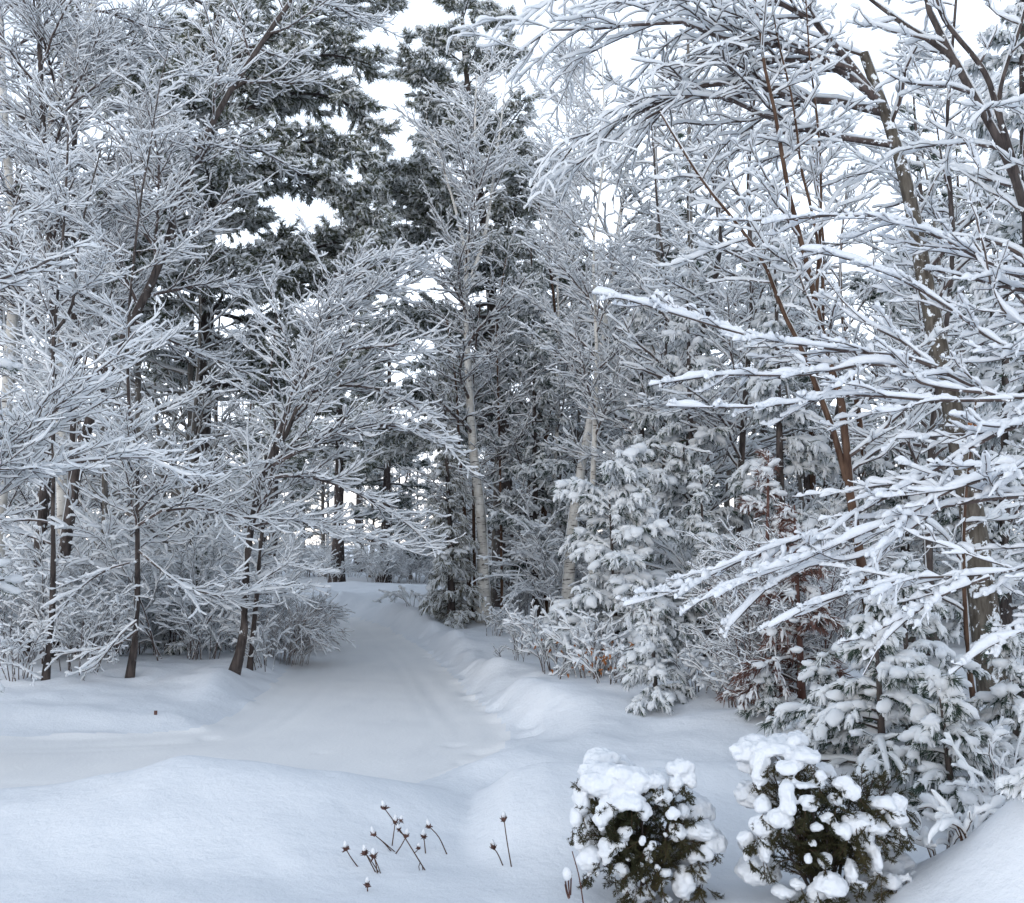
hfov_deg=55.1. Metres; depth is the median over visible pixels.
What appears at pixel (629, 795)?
garden shrub
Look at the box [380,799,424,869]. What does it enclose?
dried flower
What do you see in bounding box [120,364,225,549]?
maple tree
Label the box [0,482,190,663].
snowy shrub
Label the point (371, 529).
maple tree
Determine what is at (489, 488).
pine tree
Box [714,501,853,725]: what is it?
pine tree
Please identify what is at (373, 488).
maple tree
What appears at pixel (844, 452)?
forked tree
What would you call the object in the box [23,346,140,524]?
maple tree
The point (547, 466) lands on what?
pine tree
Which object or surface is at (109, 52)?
birch tree
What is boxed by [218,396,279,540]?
maple tree
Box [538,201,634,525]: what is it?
maple tree
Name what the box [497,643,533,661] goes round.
bare sprig
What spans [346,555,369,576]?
snowy shrub
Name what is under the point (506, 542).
snowy shrub
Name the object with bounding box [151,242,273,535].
maple tree
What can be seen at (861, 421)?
maple tree
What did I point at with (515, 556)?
snowy shrub
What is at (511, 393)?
maple tree
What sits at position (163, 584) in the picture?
snowy shrub
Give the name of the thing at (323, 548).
snowy shrub
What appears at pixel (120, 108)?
maple tree
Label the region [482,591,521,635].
snowy shrub
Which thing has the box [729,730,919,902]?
garden shrub
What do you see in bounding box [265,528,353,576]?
snowy shrub
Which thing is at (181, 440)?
pine tree
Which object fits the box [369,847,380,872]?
dried flower
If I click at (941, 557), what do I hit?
snowy shrub
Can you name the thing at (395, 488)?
maple tree
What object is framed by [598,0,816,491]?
maple tree
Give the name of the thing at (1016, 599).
snowy shrub
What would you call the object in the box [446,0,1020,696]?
birch tree
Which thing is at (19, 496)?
maple tree
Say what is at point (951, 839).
snowy shrub
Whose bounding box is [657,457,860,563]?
snowy shrub
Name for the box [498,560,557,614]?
snowy shrub
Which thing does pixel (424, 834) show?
dried flower
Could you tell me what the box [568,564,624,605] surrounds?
snowy shrub
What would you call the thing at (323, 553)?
snowy shrub
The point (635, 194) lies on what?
maple tree
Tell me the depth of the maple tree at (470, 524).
62.97 m
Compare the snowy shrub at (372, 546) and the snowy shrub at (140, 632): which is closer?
the snowy shrub at (140, 632)
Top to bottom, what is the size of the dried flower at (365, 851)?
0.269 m
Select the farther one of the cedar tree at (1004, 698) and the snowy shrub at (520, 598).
the snowy shrub at (520, 598)
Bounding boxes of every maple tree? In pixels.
[0,0,192,651]
[0,0,193,550]
[0,14,378,680]
[0,53,153,680]
[0,76,224,517]
[0,119,38,507]
[0,180,37,516]
[0,243,83,505]
[0,302,36,555]
[1,318,91,545]
[8,176,96,557]
[12,314,120,538]
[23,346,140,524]
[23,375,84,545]
[25,85,217,536]
[25,345,158,524]
[38,292,149,554]
[40,226,203,646]
[50,357,150,539]
[83,347,185,538]
[93,382,171,532]
[98,87,263,530]
[108,210,237,533]
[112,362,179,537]
[117,160,278,552]
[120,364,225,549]
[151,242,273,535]
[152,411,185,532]
[201,274,330,670]
[208,402,238,516]
[209,336,298,529]
[211,395,249,527]
[214,206,483,675]
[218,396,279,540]
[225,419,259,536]
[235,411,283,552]
[288,414,372,576]
[302,397,356,544]
[350,432,414,577]
[352,474,400,563]
[362,372,429,577]
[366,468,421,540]
[382,411,427,542]
[386,312,516,619]
[393,408,435,524]
[393,456,428,579]
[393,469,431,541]
[407,291,532,620]
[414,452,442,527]
[440,211,556,612]
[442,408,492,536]
[452,301,549,531]
[452,330,523,608]
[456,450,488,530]
[466,192,604,615]
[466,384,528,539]
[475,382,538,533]
[508,322,591,522]
[514,368,618,536]
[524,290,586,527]
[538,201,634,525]
[544,72,761,563]
[554,18,772,563]
[564,379,623,537]
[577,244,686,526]
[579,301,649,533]
[587,331,632,528]
[592,137,1023,674]
[595,402,631,538]
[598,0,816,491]
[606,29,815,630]
[627,0,889,635]
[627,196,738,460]
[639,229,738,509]
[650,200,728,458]
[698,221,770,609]
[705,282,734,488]
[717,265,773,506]
[717,349,771,528]
[739,361,803,488]
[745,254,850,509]
[747,127,883,505]
[760,385,797,481]
[762,276,885,615]
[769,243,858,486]
[781,151,942,613]
[790,0,1021,655]
[815,219,934,518]
[846,0,1023,308]
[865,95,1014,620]
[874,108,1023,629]
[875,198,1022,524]
[899,384,1023,698]
[911,296,1016,542]
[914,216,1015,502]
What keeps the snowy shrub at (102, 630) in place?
on the snow ground
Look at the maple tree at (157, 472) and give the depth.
40.74 m
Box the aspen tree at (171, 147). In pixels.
[39,0,405,656]
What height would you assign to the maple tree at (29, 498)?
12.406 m
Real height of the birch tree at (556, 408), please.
21.493 m
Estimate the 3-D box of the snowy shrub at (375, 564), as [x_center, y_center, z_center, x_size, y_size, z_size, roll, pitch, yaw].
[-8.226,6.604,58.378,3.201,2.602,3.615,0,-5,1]
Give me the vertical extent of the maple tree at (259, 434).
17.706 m
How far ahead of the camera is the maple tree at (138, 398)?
31.68 m
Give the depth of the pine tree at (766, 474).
15.59 m
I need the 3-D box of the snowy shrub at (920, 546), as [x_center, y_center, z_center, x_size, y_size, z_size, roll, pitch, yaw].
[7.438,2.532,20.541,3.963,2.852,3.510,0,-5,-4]
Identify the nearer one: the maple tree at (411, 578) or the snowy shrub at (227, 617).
the snowy shrub at (227, 617)
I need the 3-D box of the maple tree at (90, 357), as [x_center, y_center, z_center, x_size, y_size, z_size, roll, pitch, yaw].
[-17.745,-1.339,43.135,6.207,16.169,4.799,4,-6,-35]
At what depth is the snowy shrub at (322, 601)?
26.97 m
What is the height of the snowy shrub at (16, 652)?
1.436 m
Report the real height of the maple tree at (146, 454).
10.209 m
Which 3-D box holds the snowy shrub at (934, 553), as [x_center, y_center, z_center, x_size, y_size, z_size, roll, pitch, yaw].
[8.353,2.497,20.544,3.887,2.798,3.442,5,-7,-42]
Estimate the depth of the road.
15.52 m
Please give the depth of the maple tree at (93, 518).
26.59 m
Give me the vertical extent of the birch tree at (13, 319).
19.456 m
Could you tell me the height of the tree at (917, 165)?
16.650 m
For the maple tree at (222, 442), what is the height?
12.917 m
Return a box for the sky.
[0,0,1020,544]
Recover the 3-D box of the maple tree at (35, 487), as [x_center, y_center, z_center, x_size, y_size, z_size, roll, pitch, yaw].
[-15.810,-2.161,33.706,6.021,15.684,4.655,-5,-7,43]
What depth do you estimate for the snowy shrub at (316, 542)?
72.23 m
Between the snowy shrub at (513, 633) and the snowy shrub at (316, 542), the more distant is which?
the snowy shrub at (316, 542)
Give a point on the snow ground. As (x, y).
(192, 829)
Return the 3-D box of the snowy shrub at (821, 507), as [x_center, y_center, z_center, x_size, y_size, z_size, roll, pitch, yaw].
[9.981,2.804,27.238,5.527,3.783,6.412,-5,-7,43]
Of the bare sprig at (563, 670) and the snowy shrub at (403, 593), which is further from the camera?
the snowy shrub at (403, 593)
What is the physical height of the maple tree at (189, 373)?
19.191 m
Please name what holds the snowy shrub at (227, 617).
on the snow ground
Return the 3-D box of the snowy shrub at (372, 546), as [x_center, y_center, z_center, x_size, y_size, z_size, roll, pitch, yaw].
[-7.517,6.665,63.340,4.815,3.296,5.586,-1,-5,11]
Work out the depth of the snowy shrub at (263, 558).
31.57 m
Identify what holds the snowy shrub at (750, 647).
on the snow ground
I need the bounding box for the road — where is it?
[0,598,509,787]
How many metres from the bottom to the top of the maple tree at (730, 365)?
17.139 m
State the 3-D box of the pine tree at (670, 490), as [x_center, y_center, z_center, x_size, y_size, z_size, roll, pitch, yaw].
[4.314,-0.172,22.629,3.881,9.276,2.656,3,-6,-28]
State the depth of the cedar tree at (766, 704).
13.04 m
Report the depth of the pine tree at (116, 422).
109.69 m
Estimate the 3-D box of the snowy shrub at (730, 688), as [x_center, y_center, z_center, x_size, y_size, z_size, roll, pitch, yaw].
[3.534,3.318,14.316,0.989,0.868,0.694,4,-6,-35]
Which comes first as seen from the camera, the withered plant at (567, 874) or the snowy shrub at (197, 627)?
the withered plant at (567, 874)
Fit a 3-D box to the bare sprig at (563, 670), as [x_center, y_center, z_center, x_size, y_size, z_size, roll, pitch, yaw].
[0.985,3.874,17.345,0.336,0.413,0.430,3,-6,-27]
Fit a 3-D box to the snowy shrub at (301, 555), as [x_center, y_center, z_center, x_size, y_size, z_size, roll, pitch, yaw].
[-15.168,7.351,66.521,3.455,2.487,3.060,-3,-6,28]
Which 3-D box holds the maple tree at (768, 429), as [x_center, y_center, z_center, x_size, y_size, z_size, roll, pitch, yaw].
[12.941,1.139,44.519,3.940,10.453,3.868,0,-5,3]
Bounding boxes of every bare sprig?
[492,643,508,656]
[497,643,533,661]
[558,660,581,678]
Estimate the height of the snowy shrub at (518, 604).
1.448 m
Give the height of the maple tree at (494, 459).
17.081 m
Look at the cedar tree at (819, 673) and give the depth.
11.85 m
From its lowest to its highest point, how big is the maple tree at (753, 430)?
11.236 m
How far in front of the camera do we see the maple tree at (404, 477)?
86.30 m
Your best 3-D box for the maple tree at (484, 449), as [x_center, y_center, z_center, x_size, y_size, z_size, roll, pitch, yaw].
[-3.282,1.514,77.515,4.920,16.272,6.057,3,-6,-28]
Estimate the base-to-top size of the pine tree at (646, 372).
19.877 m
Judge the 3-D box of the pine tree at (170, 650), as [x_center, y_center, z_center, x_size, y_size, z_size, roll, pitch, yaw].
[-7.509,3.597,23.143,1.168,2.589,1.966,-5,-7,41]
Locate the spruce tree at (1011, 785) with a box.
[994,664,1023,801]
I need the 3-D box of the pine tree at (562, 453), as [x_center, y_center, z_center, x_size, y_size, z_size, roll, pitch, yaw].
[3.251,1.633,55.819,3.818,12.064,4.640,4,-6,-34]
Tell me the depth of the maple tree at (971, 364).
29.79 m
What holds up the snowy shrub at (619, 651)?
on the snow ground
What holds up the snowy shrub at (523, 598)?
on the snow ground
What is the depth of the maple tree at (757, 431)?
45.19 m
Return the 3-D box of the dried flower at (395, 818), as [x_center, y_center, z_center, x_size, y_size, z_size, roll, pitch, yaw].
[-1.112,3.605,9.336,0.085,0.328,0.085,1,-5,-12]
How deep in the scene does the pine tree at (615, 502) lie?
18.52 m
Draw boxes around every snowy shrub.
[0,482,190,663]
[0,521,107,653]
[0,529,216,654]
[0,537,126,652]
[0,561,98,661]
[0,579,153,674]
[0,607,58,685]
[3,537,212,656]
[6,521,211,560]
[7,509,154,580]
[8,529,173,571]
[21,475,311,660]
[23,543,229,653]
[55,607,138,658]
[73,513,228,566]
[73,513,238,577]
[86,526,301,577]
[97,605,170,654]
[103,518,253,654]
[127,521,270,649]
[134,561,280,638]
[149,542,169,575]
[152,585,249,659]
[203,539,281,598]
[216,573,295,649]
[217,613,293,671]
[224,598,355,664]
[232,589,354,650]
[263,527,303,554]
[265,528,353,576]
[265,542,313,573]
[267,529,345,575]
[280,527,355,576]
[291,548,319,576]
[299,543,365,581]
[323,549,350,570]
[344,535,414,582]
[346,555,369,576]
[350,534,424,577]
[350,543,403,582]
[372,585,426,607]
[378,545,438,583]
[379,522,445,582]
[387,556,417,582]
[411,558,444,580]
[469,528,564,559]
[471,486,604,610]
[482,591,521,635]
[490,556,560,615]
[494,510,625,590]
[495,585,531,611]
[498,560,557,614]
[500,519,621,611]
[502,606,542,655]
[503,595,598,673]
[534,606,638,678]
[537,527,655,609]
[549,634,678,684]
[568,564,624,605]
[576,472,922,635]
[621,471,857,611]
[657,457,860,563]
[661,637,725,693]
[667,551,846,707]
[673,510,936,696]
[680,638,781,707]
[723,653,782,692]
[745,488,933,578]
[783,584,862,643]
[805,502,961,607]
[813,518,958,608]
[872,510,996,567]
[891,548,963,634]
[908,810,962,856]
[917,716,1023,801]
[917,789,1006,843]
[918,500,1023,597]
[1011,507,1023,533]
[1012,581,1023,637]
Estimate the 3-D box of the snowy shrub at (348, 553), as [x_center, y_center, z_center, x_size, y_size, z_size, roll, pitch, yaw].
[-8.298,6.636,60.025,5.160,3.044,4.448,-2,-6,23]
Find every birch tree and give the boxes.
[0,0,155,635]
[0,0,193,649]
[376,33,540,622]
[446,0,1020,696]
[489,31,630,612]
[504,399,590,610]
[506,0,678,634]
[545,146,671,598]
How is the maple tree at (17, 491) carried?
on the snow ground
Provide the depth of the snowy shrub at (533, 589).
29.04 m
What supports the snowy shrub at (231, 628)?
on the snow ground
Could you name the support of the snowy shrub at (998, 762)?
on the snow ground
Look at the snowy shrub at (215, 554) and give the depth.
24.66 m
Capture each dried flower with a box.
[342,840,357,866]
[360,844,378,871]
[363,877,370,891]
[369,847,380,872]
[370,826,394,851]
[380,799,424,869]
[392,814,398,845]
[395,828,408,853]
[420,829,427,853]
[425,818,446,853]
[489,839,502,865]
[500,811,511,866]
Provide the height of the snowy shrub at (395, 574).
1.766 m
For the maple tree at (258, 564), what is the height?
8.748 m
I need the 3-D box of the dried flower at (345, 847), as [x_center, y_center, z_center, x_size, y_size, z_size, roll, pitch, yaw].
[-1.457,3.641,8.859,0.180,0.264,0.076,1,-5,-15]
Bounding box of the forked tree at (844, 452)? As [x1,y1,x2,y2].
[643,0,977,637]
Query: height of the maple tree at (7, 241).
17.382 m
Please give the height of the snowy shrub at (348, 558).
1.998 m
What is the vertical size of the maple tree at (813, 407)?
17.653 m
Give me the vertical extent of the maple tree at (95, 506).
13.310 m
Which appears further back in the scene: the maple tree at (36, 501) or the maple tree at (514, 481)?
the maple tree at (514, 481)
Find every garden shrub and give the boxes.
[566,746,727,902]
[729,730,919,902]
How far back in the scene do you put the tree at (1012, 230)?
14.99 m
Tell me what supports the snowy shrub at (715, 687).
on the snow ground
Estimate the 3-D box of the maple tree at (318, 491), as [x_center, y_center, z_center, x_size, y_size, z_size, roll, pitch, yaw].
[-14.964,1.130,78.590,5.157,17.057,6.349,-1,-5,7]
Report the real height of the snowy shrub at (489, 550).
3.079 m
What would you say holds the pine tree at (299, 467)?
on the snow ground
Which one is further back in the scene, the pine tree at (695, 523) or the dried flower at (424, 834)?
the pine tree at (695, 523)
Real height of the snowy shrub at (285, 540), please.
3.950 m
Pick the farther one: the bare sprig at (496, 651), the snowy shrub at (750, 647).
the bare sprig at (496, 651)
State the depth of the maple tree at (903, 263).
18.30 m
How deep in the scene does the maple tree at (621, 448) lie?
48.02 m
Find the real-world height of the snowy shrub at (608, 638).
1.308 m
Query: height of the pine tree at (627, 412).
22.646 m
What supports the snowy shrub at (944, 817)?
on the snow ground
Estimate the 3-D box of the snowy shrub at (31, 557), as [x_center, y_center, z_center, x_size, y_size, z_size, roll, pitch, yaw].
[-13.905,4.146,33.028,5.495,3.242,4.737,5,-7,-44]
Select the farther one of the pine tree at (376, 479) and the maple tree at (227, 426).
the maple tree at (227, 426)
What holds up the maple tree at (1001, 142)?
on the snow ground
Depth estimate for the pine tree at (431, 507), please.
61.54 m
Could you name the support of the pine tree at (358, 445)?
on the snow ground
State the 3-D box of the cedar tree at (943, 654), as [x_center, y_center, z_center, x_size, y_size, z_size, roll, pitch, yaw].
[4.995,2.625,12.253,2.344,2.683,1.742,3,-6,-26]
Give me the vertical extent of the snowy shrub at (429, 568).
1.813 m
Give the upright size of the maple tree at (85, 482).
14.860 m
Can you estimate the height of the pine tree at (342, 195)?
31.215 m
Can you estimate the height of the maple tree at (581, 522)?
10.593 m
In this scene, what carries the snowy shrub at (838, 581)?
on the snow ground
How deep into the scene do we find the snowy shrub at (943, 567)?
21.79 m
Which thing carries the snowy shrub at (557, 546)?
on the snow ground
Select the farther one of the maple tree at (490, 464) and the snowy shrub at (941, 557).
the maple tree at (490, 464)
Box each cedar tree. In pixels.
[419,354,489,628]
[735,667,802,730]
[754,592,961,783]
[790,648,851,754]
[833,556,990,752]
[866,663,1015,835]
[940,617,1023,780]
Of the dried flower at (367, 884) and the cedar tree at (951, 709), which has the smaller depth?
the dried flower at (367, 884)
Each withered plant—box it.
[562,867,571,898]
[572,851,583,902]
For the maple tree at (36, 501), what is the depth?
25.82 m
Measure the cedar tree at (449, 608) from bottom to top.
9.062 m
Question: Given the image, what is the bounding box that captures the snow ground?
[0,545,1023,902]
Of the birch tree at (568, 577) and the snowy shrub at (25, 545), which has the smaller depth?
the snowy shrub at (25, 545)
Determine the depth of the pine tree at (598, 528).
77.17 m
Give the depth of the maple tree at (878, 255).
30.40 m
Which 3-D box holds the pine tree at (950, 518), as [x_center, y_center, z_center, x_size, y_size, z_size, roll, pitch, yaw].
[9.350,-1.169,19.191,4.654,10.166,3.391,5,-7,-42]
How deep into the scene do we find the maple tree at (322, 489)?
67.25 m
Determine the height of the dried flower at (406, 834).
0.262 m
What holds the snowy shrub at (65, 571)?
on the snow ground
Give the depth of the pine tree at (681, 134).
39.43 m
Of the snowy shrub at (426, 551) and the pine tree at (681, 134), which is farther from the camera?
the snowy shrub at (426, 551)
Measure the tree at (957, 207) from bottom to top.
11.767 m
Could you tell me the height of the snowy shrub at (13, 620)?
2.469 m
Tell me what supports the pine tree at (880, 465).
on the snow ground
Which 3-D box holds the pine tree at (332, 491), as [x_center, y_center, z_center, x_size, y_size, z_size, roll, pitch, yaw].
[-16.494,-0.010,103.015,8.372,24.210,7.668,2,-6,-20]
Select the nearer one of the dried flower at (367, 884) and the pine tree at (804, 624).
the dried flower at (367, 884)
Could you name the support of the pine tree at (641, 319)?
on the snow ground
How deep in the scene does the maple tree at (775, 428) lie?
41.15 m
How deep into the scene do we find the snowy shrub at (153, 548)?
32.16 m
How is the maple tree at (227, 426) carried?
on the snow ground
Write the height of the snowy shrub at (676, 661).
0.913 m
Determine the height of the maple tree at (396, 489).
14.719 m
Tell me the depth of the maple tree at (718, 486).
42.07 m
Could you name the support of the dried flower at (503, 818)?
on the snow ground
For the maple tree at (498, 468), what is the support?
on the snow ground
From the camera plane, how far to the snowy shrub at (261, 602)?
26.22 m
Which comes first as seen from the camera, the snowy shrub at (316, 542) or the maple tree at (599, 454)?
the maple tree at (599, 454)
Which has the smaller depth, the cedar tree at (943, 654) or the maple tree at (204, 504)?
the cedar tree at (943, 654)
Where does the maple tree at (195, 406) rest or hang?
on the snow ground
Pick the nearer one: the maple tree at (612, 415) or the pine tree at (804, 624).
the pine tree at (804, 624)
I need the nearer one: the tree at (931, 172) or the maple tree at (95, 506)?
the tree at (931, 172)
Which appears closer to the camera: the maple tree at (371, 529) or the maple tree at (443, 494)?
the maple tree at (443, 494)
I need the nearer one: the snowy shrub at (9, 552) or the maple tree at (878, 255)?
the snowy shrub at (9, 552)
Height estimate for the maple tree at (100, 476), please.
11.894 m
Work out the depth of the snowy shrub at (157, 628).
24.39 m
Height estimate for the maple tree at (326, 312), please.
10.025 m
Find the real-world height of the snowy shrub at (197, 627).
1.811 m
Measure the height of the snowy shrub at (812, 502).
3.997 m
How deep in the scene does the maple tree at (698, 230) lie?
38.43 m
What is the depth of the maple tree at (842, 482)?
27.85 m
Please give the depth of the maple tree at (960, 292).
37.54 m
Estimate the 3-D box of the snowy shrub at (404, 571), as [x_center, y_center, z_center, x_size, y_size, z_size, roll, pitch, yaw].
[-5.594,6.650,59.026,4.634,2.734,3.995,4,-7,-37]
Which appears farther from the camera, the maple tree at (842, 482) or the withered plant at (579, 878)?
the maple tree at (842, 482)
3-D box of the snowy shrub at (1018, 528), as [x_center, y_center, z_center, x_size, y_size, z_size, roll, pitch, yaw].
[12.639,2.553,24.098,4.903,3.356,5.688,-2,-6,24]
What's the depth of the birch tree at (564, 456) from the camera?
33.66 m
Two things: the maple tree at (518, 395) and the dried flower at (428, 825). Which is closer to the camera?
the dried flower at (428, 825)
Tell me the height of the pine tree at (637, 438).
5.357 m
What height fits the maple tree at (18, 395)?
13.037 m
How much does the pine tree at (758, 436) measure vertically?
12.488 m
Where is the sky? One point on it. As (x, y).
(973, 16)
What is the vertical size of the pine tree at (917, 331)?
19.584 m
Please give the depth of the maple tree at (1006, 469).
8.05 m
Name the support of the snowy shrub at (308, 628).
on the snow ground
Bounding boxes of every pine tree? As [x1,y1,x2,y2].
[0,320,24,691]
[6,0,427,543]
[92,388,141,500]
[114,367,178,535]
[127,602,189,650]
[150,550,226,654]
[178,393,239,492]
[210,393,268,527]
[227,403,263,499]
[230,299,326,578]
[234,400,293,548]
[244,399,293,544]
[264,212,395,582]
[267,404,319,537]
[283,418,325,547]
[319,301,401,571]
[325,345,393,500]
[341,0,644,606]
[341,272,443,582]
[400,404,488,570]
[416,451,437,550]
[455,306,527,545]
[466,244,606,616]
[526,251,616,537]
[538,443,727,677]
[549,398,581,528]
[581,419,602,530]
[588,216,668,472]
[593,277,687,549]
[596,110,756,522]
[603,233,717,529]
[603,434,703,643]
[616,593,699,716]
[637,246,770,631]
[652,465,740,658]
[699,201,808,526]
[699,447,819,694]
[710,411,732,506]
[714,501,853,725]
[725,213,852,567]
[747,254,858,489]
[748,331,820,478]
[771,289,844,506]
[825,254,966,642]
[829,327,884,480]
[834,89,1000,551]
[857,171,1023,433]
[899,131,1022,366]
[910,148,1023,644]
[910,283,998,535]
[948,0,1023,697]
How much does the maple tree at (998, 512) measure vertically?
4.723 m
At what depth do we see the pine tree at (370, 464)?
59.49 m
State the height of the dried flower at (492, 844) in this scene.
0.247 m
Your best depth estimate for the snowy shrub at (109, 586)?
21.65 m
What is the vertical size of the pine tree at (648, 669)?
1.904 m
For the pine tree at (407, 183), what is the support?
on the snow ground
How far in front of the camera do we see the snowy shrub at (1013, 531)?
29.65 m
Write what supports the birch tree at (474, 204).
on the snow ground
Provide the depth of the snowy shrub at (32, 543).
26.43 m
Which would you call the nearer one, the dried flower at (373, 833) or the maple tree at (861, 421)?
the dried flower at (373, 833)
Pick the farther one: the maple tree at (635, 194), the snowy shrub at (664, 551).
the maple tree at (635, 194)
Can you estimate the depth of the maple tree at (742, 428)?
22.49 m
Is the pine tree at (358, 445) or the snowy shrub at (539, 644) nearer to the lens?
the snowy shrub at (539, 644)
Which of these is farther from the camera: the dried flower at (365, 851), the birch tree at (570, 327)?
the birch tree at (570, 327)
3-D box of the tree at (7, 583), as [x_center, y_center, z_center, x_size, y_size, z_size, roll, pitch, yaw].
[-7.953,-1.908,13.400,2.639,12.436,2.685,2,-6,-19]
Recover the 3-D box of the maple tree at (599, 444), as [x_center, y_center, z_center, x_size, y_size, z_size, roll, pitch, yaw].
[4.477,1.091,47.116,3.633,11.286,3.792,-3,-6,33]
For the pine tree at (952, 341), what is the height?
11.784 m
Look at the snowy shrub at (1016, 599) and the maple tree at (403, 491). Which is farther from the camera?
the maple tree at (403, 491)

